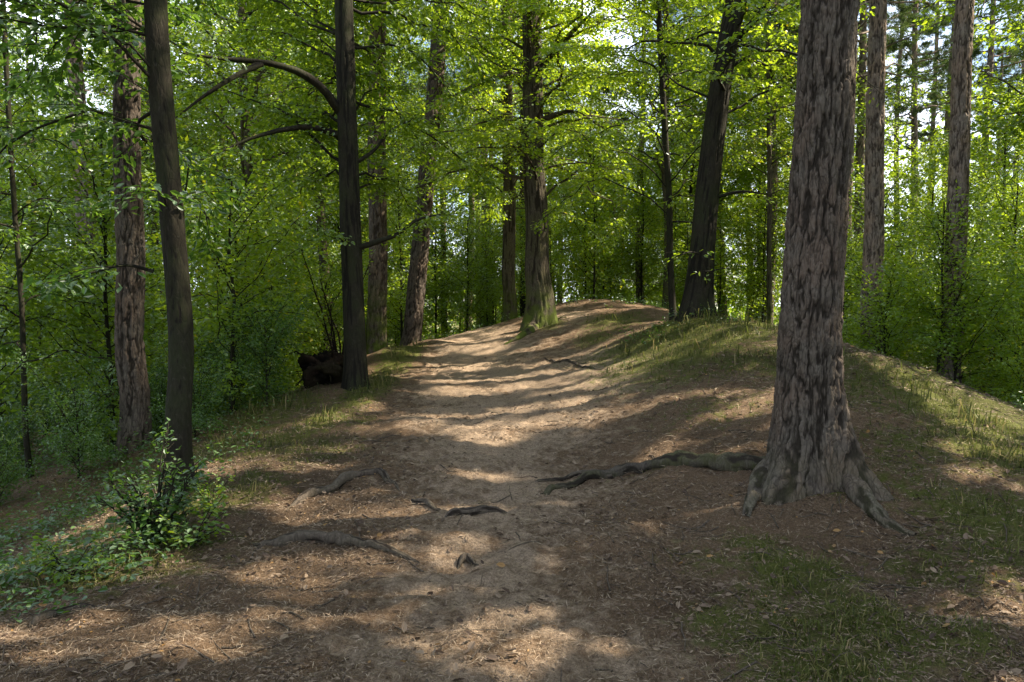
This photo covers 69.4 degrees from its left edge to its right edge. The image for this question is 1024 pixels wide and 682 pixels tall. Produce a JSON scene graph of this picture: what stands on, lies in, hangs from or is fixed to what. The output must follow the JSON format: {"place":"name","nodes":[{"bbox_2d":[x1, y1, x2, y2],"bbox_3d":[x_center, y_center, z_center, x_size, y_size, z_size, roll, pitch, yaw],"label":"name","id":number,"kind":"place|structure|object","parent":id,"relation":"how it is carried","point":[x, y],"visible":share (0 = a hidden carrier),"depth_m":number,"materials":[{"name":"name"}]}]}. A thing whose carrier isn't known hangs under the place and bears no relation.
{"place":"outdoors","nodes":[
{"label":"outdoors","id":0,"kind":"place"},
{"bbox_2d":[148,321,797,681],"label":"path","id":1,"kind":"structure","parent":0,"point":[490,338],"depth_m":4.56,"materials":[{"name":"brown soil"}]},
{"bbox_2d":[250,529,419,562],"bbox_3d":[-1.147,1.347,4.893,1.356,0.146,0.174,1,4,16],"label":"bare root","id":2,"kind":"object","parent":1,"relation":"on","point":[340,538],"visible":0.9,"depth_m":4.92,"materials":[{"name":"brown plant"}]},
{"bbox_2d":[0,299,1023,681],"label":"ground","id":3,"kind":"structure","parent":0,"point":[578,313],"depth_m":5.60,"materials":[{"name":"brown soil"}]},
{"bbox_2d":[0,401,46,505],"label":"bush","id":4,"kind":"object","parent":3,"relation":"on","point":[6,481],"visible":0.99,"depth_m":8.47,"materials":[{"name":"green plant"}]},
{"bbox_2d":[0,77,108,444],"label":"sapling","id":5,"kind":"object","parent":3,"relation":"on","point":[11,322],"visible":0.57,"depth_m":10.41,"materials":[{"name":"green plant"}]},
{"bbox_2d":[0,10,109,406],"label":"broadleaf tree","id":6,"kind":"object","parent":3,"relation":"on","point":[14,64],"visible":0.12,"depth_m":19.29,"materials":[{"name":"green plant"}]},
{"bbox_2d":[0,229,115,435],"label":"sapling","id":7,"kind":"object","parent":3,"relation":"on","point":[3,267],"visible":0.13,"depth_m":13.39,"materials":[{"name":"green plant"}]},
{"bbox_2d":[27,366,104,451],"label":"bush","id":8,"kind":"object","parent":3,"relation":"on","point":[44,401],"visible":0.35,"depth_m":12.10,"materials":[{"name":"green plant"}]},
{"bbox_2d":[30,531,102,583],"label":"seedling","id":9,"kind":"object","parent":3,"relation":"on","point":[52,564],"visible":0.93,"depth_m":4.39,"materials":[{"name":"green plant"}]},
{"bbox_2d":[8,343,134,480],"bbox_3d":[-4.897,0.862,8.468,1.177,1.721,1.224,0,3,2],"label":"bush","id":10,"kind":"object","parent":3,"relation":"on","point":[87,439],"visible":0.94,"depth_m":8.42,"materials":[{"name":"green plant"}]},
{"bbox_2d":[0,0,155,478],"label":"young tree","id":11,"kind":"object","parent":3,"relation":"on","point":[19,248],"visible":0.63,"depth_m":9.46,"materials":[{"name":"green plant"}]},
{"bbox_2d":[0,219,156,411],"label":"sapling","id":12,"kind":"object","parent":3,"relation":"on","point":[99,233],"visible":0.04,"depth_m":14.60,"materials":[{"name":"green plant"}]},
{"bbox_2d":[0,111,161,401],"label":"broadleaf tree","id":13,"kind":"object","parent":3,"relation":"on","point":[96,217],"visible":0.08,"depth_m":17.44,"materials":[{"name":"green plant"}]},
{"bbox_2d":[45,0,143,418],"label":"pine tree","id":14,"kind":"object","parent":3,"relation":"on","point":[82,97],"visible":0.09,"depth_m":15.67,"materials":[{"name":"brown plant"}]},
{"bbox_2d":[26,232,190,435],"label":"sapling","id":15,"kind":"object","parent":3,"relation":"on","point":[149,280],"visible":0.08,"depth_m":11.78,"materials":[{"name":"green plant"}]},
{"bbox_2d":[0,94,227,451],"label":"sapling","id":16,"kind":"object","parent":3,"relation":"on","point":[106,178],"visible":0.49,"depth_m":10.48,"materials":[{"name":"green plant"}]},
{"bbox_2d":[0,0,246,500],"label":"beech tree","id":17,"kind":"object","parent":3,"relation":"on","point":[155,15],"visible":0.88,"depth_m":6.14,"materials":[{"name":"green plant"}]},
{"bbox_2d":[112,0,152,459],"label":"pine tree","id":18,"kind":"object","parent":3,"relation":"on","point":[131,365],"visible":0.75,"depth_m":8.75,"materials":[{"name":"brown plant"}]},
{"bbox_2d":[15,0,261,378],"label":"broadleaf tree","id":19,"kind":"object","parent":3,"relation":"on","point":[143,103],"visible":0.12,"depth_m":19.72,"materials":[{"name":"green plant"}]},
{"bbox_2d":[92,418,212,546],"bbox_3d":[-2.452,1.016,5.119,0.765,0.884,0.834,-3,4,-40],"label":"shrub","id":20,"kind":"object","parent":3,"relation":"on","point":[143,519],"visible":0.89,"depth_m":5.00,"materials":[{"name":"green plant"}]},
{"bbox_2d":[148,326,236,437],"bbox_3d":[-3.709,0.560,8.677,1.041,1.464,1.001,-3,5,-43],"label":"bush","id":21,"kind":"object","parent":3,"relation":"on","point":[200,419],"visible":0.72,"depth_m":8.76,"materials":[{"name":"green plant"}]},
{"bbox_2d":[153,487,231,547],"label":"seedling","id":22,"kind":"object","parent":3,"relation":"on","point":[215,510],"visible":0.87,"depth_m":5.00,"materials":[{"name":"green plant"}]},
{"bbox_2d":[52,0,338,310],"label":"broadleaf tree","id":23,"kind":"object","parent":3,"relation":"on","point":[188,124],"visible":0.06,"depth_m":21.27,"materials":[{"name":"green plant"}]},
{"bbox_2d":[194,308,278,412],"bbox_3d":[-4.040,0.420,10.798,1.270,1.804,1.312,-3,4,-39],"label":"bush","id":24,"kind":"object","parent":3,"relation":"on","point":[212,354],"visible":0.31,"depth_m":10.73,"materials":[{"name":"green plant"}]},
{"bbox_2d":[141,135,336,414],"bbox_3d":[-3.869,-0.721,10.247,2.511,4.021,2.551,-3,4,-38],"label":"sapling","id":25,"kind":"object","parent":3,"relation":"on","point":[207,263],"visible":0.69,"depth_m":9.93,"materials":[{"name":"green plant"}]},
{"bbox_2d":[145,159,333,416],"bbox_3d":[-4.840,-0.610,12.618,3.131,5.014,3.180,1,3,13],"label":"sapling","id":26,"kind":"object","parent":3,"relation":"on","point":[281,208],"visible":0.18,"depth_m":12.71,"materials":[{"name":"green plant"}]},
{"bbox_2d":[92,0,397,408],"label":"broadleaf tree","id":27,"kind":"object","parent":3,"relation":"on","point":[240,87],"visible":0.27,"depth_m":15.49,"materials":[{"name":"green plant"}]},
{"bbox_2d":[141,0,361,288],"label":"broadleaf tree","id":28,"kind":"object","parent":3,"relation":"on","point":[223,160],"visible":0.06,"depth_m":19.83,"materials":[{"name":"green plant"}]},
{"bbox_2d":[188,190,318,399],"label":"sapling","id":29,"kind":"object","parent":3,"relation":"on","point":[307,262],"visible":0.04,"depth_m":15.35,"materials":[{"name":"green plant"}]},
{"bbox_2d":[185,213,328,408],"bbox_3d":[-4.088,-0.239,12.981,2.662,3.892,2.768,0,3,8],"label":"bush","id":30,"kind":"object","parent":3,"relation":"on","point":[294,362],"visible":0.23,"depth_m":12.91,"materials":[{"name":"green plant"}]},
{"bbox_2d":[214,284,314,404],"bbox_3d":[-3.300,0.142,9.936,1.335,1.835,1.292,-1,4,-22],"label":"bush","id":31,"kind":"object","parent":3,"relation":"on","point":[276,347],"visible":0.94,"depth_m":9.83,"materials":[{"name":"green plant"}]},
{"bbox_2d":[221,243,328,394],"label":"sapling","id":32,"kind":"object","parent":3,"relation":"on","point":[280,283],"visible":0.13,"depth_m":13.88,"materials":[{"name":"green plant"}]},
{"bbox_2d":[185,0,427,349],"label":"broadleaf tree","id":33,"kind":"object","parent":3,"relation":"on","point":[322,203],"visible":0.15,"depth_m":18.59,"materials":[{"name":"green plant"}]},
{"bbox_2d":[294,350,343,388],"bbox_3d":[-2.766,0.435,10.879,0.851,0.649,0.925,1,4,21],"label":"rotten stump","id":34,"kind":"object","parent":3,"relation":"on","point":[325,367],"visible":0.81,"depth_m":10.67,"materials":[{"name":"brown wood"}]},
{"bbox_2d":[275,236,373,354],"bbox_3d":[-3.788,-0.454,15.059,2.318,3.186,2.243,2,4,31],"label":"bush","id":35,"kind":"object","parent":3,"relation":"on","point":[339,313],"visible":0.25,"depth_m":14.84,"materials":[{"name":"green plant"}]},
{"bbox_2d":[234,1,415,300],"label":"broadleaf tree","id":36,"kind":"object","parent":3,"relation":"on","point":[360,137],"visible":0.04,"depth_m":25.90,"materials":[{"name":"green plant"}]},
{"bbox_2d":[140,0,521,390],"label":"oak tree","id":37,"kind":"object","parent":3,"relation":"on","point":[346,106],"visible":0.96,"depth_m":10.72,"materials":[{"name":"green plant"}]},
{"bbox_2d":[287,467,399,508],"bbox_3d":[-1.415,1.218,6.116,0.932,0.199,0.536,-1,4,-19],"label":"bare root","id":38,"kind":"object","parent":3,"relation":"on","point":[340,480],"visible":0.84,"depth_m":6.18,"materials":[{"name":"brown plant"}]},
{"bbox_2d":[366,5,387,353],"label":"pine tree","id":39,"kind":"object","parent":3,"relation":"on","point":[376,330],"visible":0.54,"depth_m":14.79,"materials":[{"name":"brown plant"}]},
{"bbox_2d":[312,0,479,344],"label":"broadleaf tree","id":40,"kind":"object","parent":3,"relation":"on","point":[403,76],"visible":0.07,"depth_m":29.65,"materials":[{"name":"green plant"}]},
{"bbox_2d":[364,191,439,346],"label":"sapling","id":41,"kind":"object","parent":3,"relation":"on","point":[430,290],"visible":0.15,"depth_m":22.45,"materials":[{"name":"green plant"}]},
{"bbox_2d":[360,150,453,342],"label":"sapling","id":42,"kind":"object","parent":3,"relation":"on","point":[401,283],"visible":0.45,"depth_m":20.57,"materials":[{"name":"green plant"}]},
{"bbox_2d":[399,0,449,345],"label":"pine tree","id":43,"kind":"object","parent":3,"relation":"on","point":[415,298],"visible":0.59,"depth_m":17.32,"materials":[{"name":"brown plant"}]},
{"bbox_2d":[364,71,502,337],"bbox_3d":[-2.985,-4.920,28.248,5.428,11.092,5.786,-2,4,-24],"label":"broadleaf tree","id":44,"kind":"object","parent":3,"relation":"on","point":[472,205],"visible":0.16,"depth_m":27.67,"materials":[{"name":"green plant"}]},
{"bbox_2d":[392,164,483,339],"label":"sapling","id":45,"kind":"object","parent":3,"relation":"on","point":[443,280],"visible":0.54,"depth_m":23.54,"materials":[{"name":"green plant"}]},
{"bbox_2d":[423,252,477,338],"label":"sapling","id":46,"kind":"object","parent":3,"relation":"on","point":[447,310],"visible":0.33,"depth_m":25.32,"materials":[{"name":"green plant"}]},
{"bbox_2d":[427,201,501,333],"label":"sapling","id":47,"kind":"object","parent":3,"relation":"on","point":[467,253],"visible":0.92,"depth_m":22.27,"materials":[{"name":"green plant"}]},
{"bbox_2d":[414,3,558,325],"bbox_3d":[-1.065,-8.280,34.396,7.252,17.174,7.049,-3,5,-41],"label":"broadleaf tree","id":48,"kind":"object","parent":3,"relation":"on","point":[470,66],"visible":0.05,"depth_m":34.17,"materials":[{"name":"green plant"}]},
{"bbox_2d":[457,213,516,328],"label":"sapling","id":49,"kind":"object","parent":3,"relation":"on","point":[488,299],"visible":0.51,"depth_m":25.99,"materials":[{"name":"green plant"}]},
{"bbox_2d":[454,210,519,329],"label":"sapling","id":50,"kind":"object","parent":3,"relation":"on","point":[491,248],"visible":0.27,"depth_m":27.29,"materials":[{"name":"green plant"}]},
{"bbox_2d":[400,0,585,327],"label":"tree","id":51,"kind":"object","parent":3,"relation":"on","point":[448,79],"visible":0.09,"depth_m":28.57,"materials":[{"name":"green plant"}]},
{"bbox_2d":[398,0,612,321],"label":"oak tree","id":52,"kind":"object","parent":3,"relation":"on","point":[506,104],"visible":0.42,"depth_m":19.73,"materials":[{"name":"green plant"}]},
{"bbox_2d":[0,307,1023,681],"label":"fallen needles","id":53,"kind":"object","parent":3,"relation":"on","point":[372,643],"depth_m":4.39,"materials":[{"name":"brown plant"}]},
{"bbox_2d":[0,293,1023,622],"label":"ground cover","id":54,"kind":"object","parent":3,"relation":"on","point":[72,559],"visible":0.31,"depth_m":6.28,"materials":[{"name":"green plant"}]},
{"bbox_2d":[0,317,1023,681],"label":"dry twigs","id":55,"kind":"object","parent":3,"relation":"on","point":[538,541],"visible":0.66,"depth_m":4.14,"materials":[{"name":"brown wood"}]},
{"bbox_2d":[2,70,1023,342],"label":"distant wood","id":56,"kind":"object","parent":3,"relation":"on","point":[732,308],"visible":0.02,"depth_m":47.10,"materials":[{"name":"green plant"}]},
{"bbox_2d":[326,0,707,344],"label":"oak tree","id":57,"kind":"object","parent":3,"relation":"on","point":[540,310],"visible":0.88,"depth_m":15.59,"materials":[{"name":"green plant"}]},
{"bbox_2d":[450,0,603,315],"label":"young tree","id":58,"kind":"object","parent":3,"relation":"on","point":[523,304],"visible":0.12,"depth_m":23.71,"materials":[{"name":"green plant"}]},
{"bbox_2d":[515,193,585,302],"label":"sapling","id":59,"kind":"object","parent":3,"relation":"on","point":[552,259],"visible":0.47,"depth_m":20.53,"materials":[{"name":"green plant"}]},
{"bbox_2d":[519,57,655,298],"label":"broadleaf tree","id":60,"kind":"object","parent":3,"relation":"on","point":[562,191],"visible":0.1,"depth_m":27.98,"materials":[{"name":"green plant"}]},
{"bbox_2d":[549,182,633,300],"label":"sapling","id":61,"kind":"object","parent":3,"relation":"on","point":[579,212],"visible":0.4,"depth_m":23.75,"materials":[{"name":"green plant"}]},
{"bbox_2d":[547,110,644,298],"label":"sapling","id":62,"kind":"object","parent":3,"relation":"on","point":[611,230],"visible":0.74,"depth_m":21.49,"materials":[{"name":"green plant"}]},
{"bbox_2d":[545,55,663,301],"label":"broadleaf tree","id":63,"kind":"object","parent":3,"relation":"on","point":[617,190],"visible":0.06,"depth_m":30.89,"materials":[{"name":"green plant"}]},
{"bbox_2d":[570,211,639,300],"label":"sapling","id":64,"kind":"object","parent":3,"relation":"on","point":[609,272],"visible":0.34,"depth_m":25.92,"materials":[{"name":"green plant"}]},
{"bbox_2d":[567,154,646,301],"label":"sapling","id":65,"kind":"object","parent":3,"relation":"on","point":[612,210],"visible":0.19,"depth_m":27.64,"materials":[{"name":"green plant"}]},
{"bbox_2d":[597,140,687,304],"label":"sapling","id":66,"kind":"object","parent":3,"relation":"on","point":[634,236],"visible":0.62,"depth_m":26.16,"materials":[{"name":"green plant"}]},
{"bbox_2d":[584,0,709,302],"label":"young tree","id":67,"kind":"object","parent":3,"relation":"on","point":[639,177],"visible":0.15,"depth_m":27.43,"materials":[{"name":"green plant"}]},
{"bbox_2d":[530,0,797,319],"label":"young tree","id":68,"kind":"object","parent":3,"relation":"on","point":[657,5],"visible":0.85,"depth_m":13.73,"materials":[{"name":"green plant"}]},
{"bbox_2d":[641,179,694,306],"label":"sapling","id":69,"kind":"object","parent":3,"relation":"on","point":[661,258],"visible":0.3,"depth_m":24.54,"materials":[{"name":"green plant"}]},
{"bbox_2d":[563,0,794,309],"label":"broadleaf tree","id":70,"kind":"object","parent":3,"relation":"on","point":[672,141],"visible":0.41,"depth_m":23.26,"materials":[{"name":"green plant"}]},
{"bbox_2d":[654,196,723,307],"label":"sapling","id":71,"kind":"object","parent":3,"relation":"on","point":[684,264],"visible":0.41,"depth_m":22.94,"materials":[{"name":"green plant"}]},
{"bbox_2d":[615,29,766,303],"bbox_3d":[6.811,-5.859,27.063,5.306,10.885,5.710,2,4,30],"label":"broadleaf tree","id":72,"kind":"object","parent":3,"relation":"on","point":[741,178],"visible":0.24,"depth_m":26.41,"materials":[{"name":"green plant"}]},
{"bbox_2d":[638,58,786,305],"bbox_3d":[7.692,-5.880,29.524,5.819,11.091,5.406,3,5,44],"label":"broadleaf tree","id":73,"kind":"object","parent":3,"relation":"on","point":[732,133],"visible":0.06,"depth_m":29.15,"materials":[{"name":"green plant"}]},
{"bbox_2d":[531,0,916,535],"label":"pine tree","id":74,"kind":"object","parent":3,"relation":"on","point":[813,446],"visible":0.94,"depth_m":5.40,"materials":[{"name":"brown plant"}]},
{"bbox_2d":[691,196,757,319],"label":"sapling","id":75,"kind":"object","parent":3,"relation":"on","point":[719,272],"visible":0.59,"depth_m":24.18,"materials":[{"name":"green plant"}]},
{"bbox_2d":[574,0,887,321],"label":"oak tree","id":76,"kind":"object","parent":3,"relation":"on","point":[698,292],"visible":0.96,"depth_m":11.93,"materials":[{"name":"green plant"}]},
{"bbox_2d":[688,64,793,321],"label":"broadleaf tree","id":77,"kind":"object","parent":3,"relation":"on","point":[763,176],"visible":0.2,"depth_m":27.63,"materials":[{"name":"green plant"}]},
{"bbox_2d":[726,225,782,320],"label":"sapling","id":78,"kind":"object","parent":3,"relation":"on","point":[755,265],"visible":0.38,"depth_m":26.44,"materials":[{"name":"green plant"}]},
{"bbox_2d":[727,170,787,321],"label":"sapling","id":79,"kind":"object","parent":3,"relation":"on","point":[752,220],"visible":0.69,"depth_m":24.56,"materials":[{"name":"green plant"}]},
{"bbox_2d":[680,0,865,323],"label":"young tree","id":80,"kind":"object","parent":3,"relation":"on","point":[769,138],"visible":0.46,"depth_m":21.69,"materials":[{"name":"green plant"}]},
{"bbox_2d":[684,0,865,323],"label":"pine tree","id":81,"kind":"object","parent":3,"relation":"on","point":[774,169],"visible":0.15,"depth_m":24.87,"materials":[{"name":"green plant"}]},
{"bbox_2d":[721,0,942,243],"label":"broadleaf tree","id":82,"kind":"object","parent":3,"relation":"on","point":[889,89],"visible":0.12,"depth_m":23.84,"materials":[{"name":"green plant"}]},
{"bbox_2d":[747,25,929,261],"bbox_3d":[11.868,-5.787,27.264,6.252,11.984,5.864,-2,4,-35],"label":"broadleaf tree","id":83,"kind":"object","parent":3,"relation":"on","point":[898,131],"visible":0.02,"depth_m":26.32,"materials":[{"name":"green plant"}]},
{"bbox_2d":[762,0,950,337],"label":"pine tree","id":84,"kind":"object","parent":3,"relation":"on","point":[864,36],"visible":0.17,"depth_m":20.75,"materials":[{"name":"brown plant"}]},
{"bbox_2d":[860,0,886,351],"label":"pine tree","id":85,"kind":"object","parent":3,"relation":"on","point":[874,230],"visible":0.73,"depth_m":12.71,"materials":[{"name":"brown plant"}]},
{"bbox_2d":[762,0,1003,334],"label":"pine tree","id":86,"kind":"object","parent":3,"relation":"on","point":[860,141],"visible":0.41,"depth_m":23.33,"materials":[{"name":"brown plant"}]},
{"bbox_2d":[842,216,947,358],"bbox_3d":[6.068,-0.641,12.322,2.003,2.928,2.083,1,4,22],"label":"bush","id":87,"kind":"object","parent":3,"relation":"on","point":[888,311],"visible":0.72,"depth_m":12.07,"materials":[{"name":"green plant"}]},
{"bbox_2d":[842,126,948,357],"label":"sapling","id":88,"kind":"object","parent":3,"relation":"on","point":[911,169],"visible":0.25,"depth_m":14.59,"materials":[{"name":"green plant"}]},
{"bbox_2d":[854,0,948,234],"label":"pine tree","id":89,"kind":"object","parent":3,"relation":"on","point":[939,71],"visible":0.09,"depth_m":32.41,"materials":[{"name":"green plant"}]},
{"bbox_2d":[856,0,991,326],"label":"pine tree","id":90,"kind":"object","parent":3,"relation":"on","point":[913,115],"visible":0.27,"depth_m":28.88,"materials":[{"name":"green plant"}]},
{"bbox_2d":[867,0,1004,269],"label":"pine tree","id":91,"kind":"object","parent":3,"relation":"on","point":[905,8],"visible":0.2,"depth_m":24.79,"materials":[{"name":"brown plant"}]},
{"bbox_2d":[884,135,998,334],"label":"broadleaf tree","id":92,"kind":"object","parent":3,"relation":"on","point":[933,194],"visible":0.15,"depth_m":24.05,"materials":[{"name":"green plant"}]},
{"bbox_2d":[865,165,1023,381],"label":"sapling","id":93,"kind":"object","parent":3,"relation":"on","point":[939,354],"visible":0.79,"depth_m":11.67,"materials":[{"name":"green plant"}]},
{"bbox_2d":[884,2,1004,319],"bbox_3d":[22.233,-10.258,38.620,6.162,21.426,5.848,0,3,6],"label":"pine tree","id":94,"kind":"object","parent":3,"relation":"on","point":[908,145],"visible":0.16,"depth_m":38.70,"materials":[{"name":"green plant"}]},
{"bbox_2d":[882,193,1016,370],"bbox_3d":[8.056,-0.766,13.831,2.550,3.586,2.453,2,4,35],"label":"bush","id":95,"kind":"object","parent":3,"relation":"on","point":[886,258],"visible":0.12,"depth_m":13.67,"materials":[{"name":"green plant"}]},
{"bbox_2d":[940,0,974,384],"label":"pine tree","id":96,"kind":"object","parent":3,"relation":"on","point":[960,114],"visible":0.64,"depth_m":11.72,"materials":[{"name":"brown plant"}]},
{"bbox_2d":[891,0,1023,248],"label":"pine tree","id":97,"kind":"object","parent":3,"relation":"on","point":[990,61],"visible":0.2,"depth_m":32.24,"materials":[{"name":"green plant"}]},
{"bbox_2d":[893,234,1023,397],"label":"bush","id":98,"kind":"object","parent":3,"relation":"on","point":[971,318],"visible":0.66,"depth_m":11.65,"materials":[{"name":"green plant"}]},
{"bbox_2d":[910,0,1023,245],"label":"broadleaf tree","id":99,"kind":"object","parent":3,"relation":"on","point":[1017,120],"visible":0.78,"depth_m":17.93,"materials":[{"name":"green plant"}]},
{"bbox_2d":[911,68,1023,353],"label":"broadleaf tree","id":100,"kind":"object","parent":3,"relation":"on","point":[984,150],"visible":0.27,"depth_m":21.01,"materials":[{"name":"green plant"}]},
{"bbox_2d":[917,234,1023,402],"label":"bush","id":101,"kind":"object","parent":3,"relation":"on","point":[986,356],"visible":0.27,"depth_m":12.58,"materials":[{"name":"green plant"}]},
{"bbox_2d":[963,148,1023,385],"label":"sapling","id":102,"kind":"object","parent":3,"relation":"on","point":[1016,208],"visible":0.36,"depth_m":14.39,"materials":[{"name":"green plant"}]},
{"bbox_2d":[964,290,1023,405],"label":"bush","id":103,"kind":"object","parent":3,"relation":"on","point":[1010,369],"visible":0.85,"depth_m":10.97,"materials":[{"name":"green plant"}]},
{"bbox_2d":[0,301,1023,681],"bbox_3d":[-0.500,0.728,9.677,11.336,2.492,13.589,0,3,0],"label":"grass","id":104,"kind":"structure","parent":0,"point":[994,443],"depth_m":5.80,"materials":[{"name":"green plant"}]},
{"bbox_2d":[0,0,1023,307],"label":"sky","id":105,"kind":"structure","parent":0,"point":[624,41],"materials":[{"name":"white"}]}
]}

